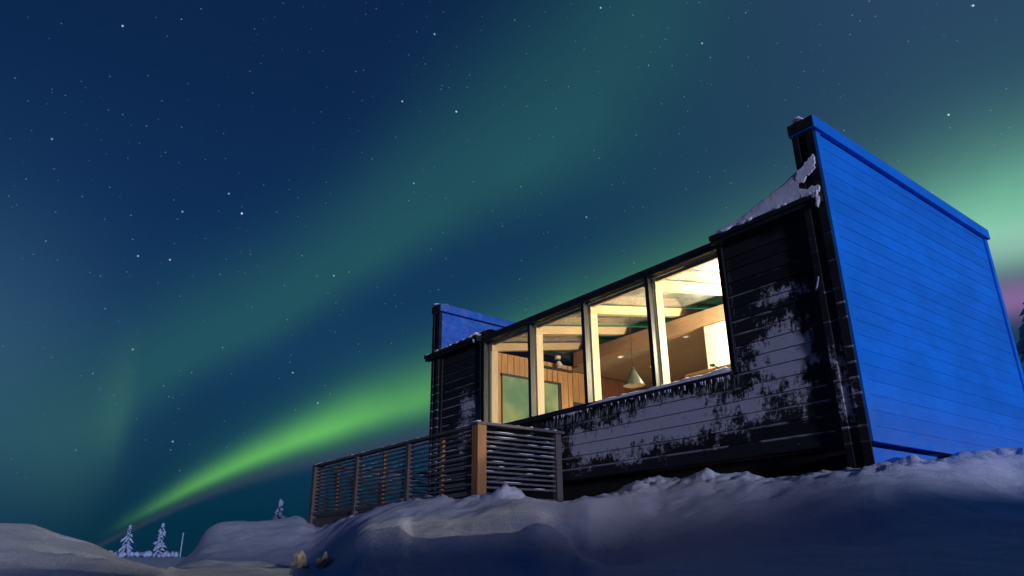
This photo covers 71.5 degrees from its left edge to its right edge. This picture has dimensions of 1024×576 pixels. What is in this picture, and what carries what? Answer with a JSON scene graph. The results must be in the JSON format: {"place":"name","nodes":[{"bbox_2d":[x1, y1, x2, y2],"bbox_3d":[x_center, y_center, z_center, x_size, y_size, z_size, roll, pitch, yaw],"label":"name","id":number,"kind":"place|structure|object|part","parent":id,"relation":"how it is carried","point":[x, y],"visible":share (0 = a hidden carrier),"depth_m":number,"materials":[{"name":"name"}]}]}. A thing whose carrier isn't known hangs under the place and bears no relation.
{"place":"outdoors","nodes":[
{"label":"outdoors","id":0,"kind":"place"},
{"bbox_2d":[0,447,1023,575],"bbox_3d":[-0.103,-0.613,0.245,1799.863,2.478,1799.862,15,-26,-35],"label":"snow ground","id":1,"kind":"structure","parent":0,"point":[959,513],"depth_m":4.06,"materials":[{"name":"white snow"}]},
{"bbox_2d":[109,550,126,556],"bbox_3d":[-20.384,13.643,36.501,0.591,0.446,1.204,-16,-26,35],"label":"snowy shrub","id":2,"kind":"object","parent":1,"relation":"on","point":[122,554],"visible":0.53,"depth_m":36.57,"materials":[{"name":"white snow"}]},
{"bbox_2d":[117,524,133,556],"bbox_3d":[-20.468,13.487,37.751,1.032,1.780,0.855,15,-26,-35],"label":"snowy spruce","id":3,"kind":"object","parent":1,"relation":"on","point":[126,547],"visible":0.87,"depth_m":37.61,"materials":[{"name":"white plant"}]},
{"bbox_2d":[128,549,152,556],"bbox_3d":[-19.338,13.837,37.028,1.161,0.456,0.648,15,-26,-35],"label":"snowy shrub","id":4,"kind":"object","parent":1,"relation":"on","point":[141,554],"visible":0.93,"depth_m":36.92,"materials":[{"name":"white snow"}]},
{"bbox_2d":[150,522,166,556],"bbox_3d":[-18.943,13.654,38.364,0.729,1.952,0.998,-5,-21,12],"label":"snowy spruce","id":5,"kind":"object","parent":1,"relation":"on","point":[159,547],"visible":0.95,"depth_m":38.28,"materials":[{"name":"white plant"}]},
{"bbox_2d":[160,550,178,556],"bbox_3d":[-18.099,14.063,37.620,0.901,0.455,0.600,9,-23,-24],"label":"snowy shrub","id":6,"kind":"object","parent":1,"relation":"on","point":[170,554],"visible":0.94,"depth_m":37.49,"materials":[{"name":"white snow"}]},
{"bbox_2d":[271,499,286,519],"bbox_3d":[-11.843,12.358,36.214,0.994,3.145,1.596,-5,-21,10],"label":"snowy spruce","id":7,"kind":"object","parent":1,"relation":"on","point":[278,512],"visible":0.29,"depth_m":36.41,"materials":[{"name":"white plant"}]},
{"bbox_2d":[289,551,308,568],"bbox_3d":[-1.878,2.436,6.295,0.153,0.212,0.176,-5,-21,11],"label":"rock","id":8,"kind":"object","parent":1,"relation":"on","point":[299,560],"visible":0.64,"depth_m":6.26,"materials":[{"name":"grey stone"}]},
{"bbox_2d":[316,551,334,568],"bbox_3d":[-1.466,2.168,5.617,0.170,0.166,0.103,-10,-23,24],"label":"rock","id":9,"kind":"object","parent":1,"relation":"on","point":[325,560],"visible":0.8,"depth_m":5.59,"materials":[{"name":"grey stone"}]},
{"bbox_2d":[312,498,554,526],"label":"deck","id":10,"kind":"structure","parent":1,"relation":"on","point":[320,520],"depth_m":10.79,"materials":[{"name":"brown wood"}]},
{"bbox_2d":[398,495,431,500],"bbox_3d":[-1.179,2.992,9.762,0.495,0.323,1.134,15,-26,-35],"label":"snow heap","id":11,"kind":"object","parent":10,"relation":"on","point":[423,496],"visible":0.02,"depth_m":9.78,"materials":[{"name":"white snow"}]},
{"bbox_2d":[308,420,564,523],"bbox_3d":[-0.870,3.076,10.328,2.442,1.377,4.790,15,-26,-35],"label":"deck railing","id":12,"kind":"object","parent":10,"relation":"on","point":[479,447],"visible":0.91,"depth_m":8.85,"materials":[{"name":"brown wood"}]},
{"bbox_2d":[424,114,1023,501],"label":"cabin","id":13,"kind":"object","parent":1,"relation":"on","point":[861,311],"visible":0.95,"depth_m":7.41,"materials":[{"name":"black wood"}]},
{"bbox_2d":[501,373,528,423],"bbox_3d":[0.132,2.137,10.677,0.720,1.660,0.032,15,-26,-35],"label":"glass door","id":14,"kind":"structure","parent":13,"relation":"in","point":[515,391],"depth_m":10.78,"materials":[{"name":"green glass"}]},
{"bbox_2d":[544,380,561,412],"bbox_3d":[0.605,2.261,11.017,0.470,1.660,0.032,15,-26,-35],"label":"glass door","id":15,"kind":"structure","parent":13,"relation":"in","point":[552,390],"depth_m":11.25,"materials":[{"name":"green glass"}]},
{"bbox_2d":[555,356,562,367],"bbox_3d":[0.754,1.188,11.425,0.133,0.187,0.104,1,-21,-4],"label":"ceiling spotlight","id":16,"kind":"object","parent":13,"relation":"attached to","point":[559,363],"visible":1,"depth_m":11.40,"materials":[{"name":"white metal"}]},
{"bbox_2d":[481,243,736,429],"bbox_3d":[0.907,0.793,8.937,0.101,1.443,4.360,15,-26,-35],"label":"window frame","id":17,"kind":"structure","parent":13,"relation":"in","point":[646,275],"depth_m":8.86,"materials":[{"name":"black"}]},
{"bbox_2d":[623,318,644,387],"bbox_3d":[1.676,0.878,9.966,0.310,1.000,0.310,15,-26,-35],"label":"pendant lamp","id":18,"kind":"object","parent":13,"relation":"hanging from","point":[633,380],"visible":0.99,"depth_m":9.79,"materials":[{"name":"grey metal"}]},
{"bbox_2d":[704,320,729,368],"bbox_3d":[3.469,1.104,8.487,0.124,2.013,2.600,15,-26,-35],"label":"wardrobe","id":19,"kind":"object","parent":13,"relation":"on","point":[716,343],"visible":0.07,"depth_m":9.52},
{"bbox_3d":[2.782,1.392,9.250,0.022,1.970,0.448,15,-26,-35],"label":"door","id":20,"kind":"part","parent":19,"relation":"part of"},
{"bbox_2d":[1016,303,1023,362],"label":"snowy spruce","id":21,"kind":"object","parent":1,"relation":"on","point":[1020,346],"visible":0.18,"depth_m":15.73,"materials":[{"name":"black plant"}]},
{"bbox_2d":[0,0,1023,556],"label":"sky","id":22,"kind":"structure","parent":0,"point":[232,232],"materials":[{"name":"blue"}]},
{"bbox_2d":[685,364,730,376],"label":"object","id":23,"kind":"object","parent":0,"point":[703,372],"visible":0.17,"depth_m":8.60,"materials":[{"name":"brown wood"}]}
]}

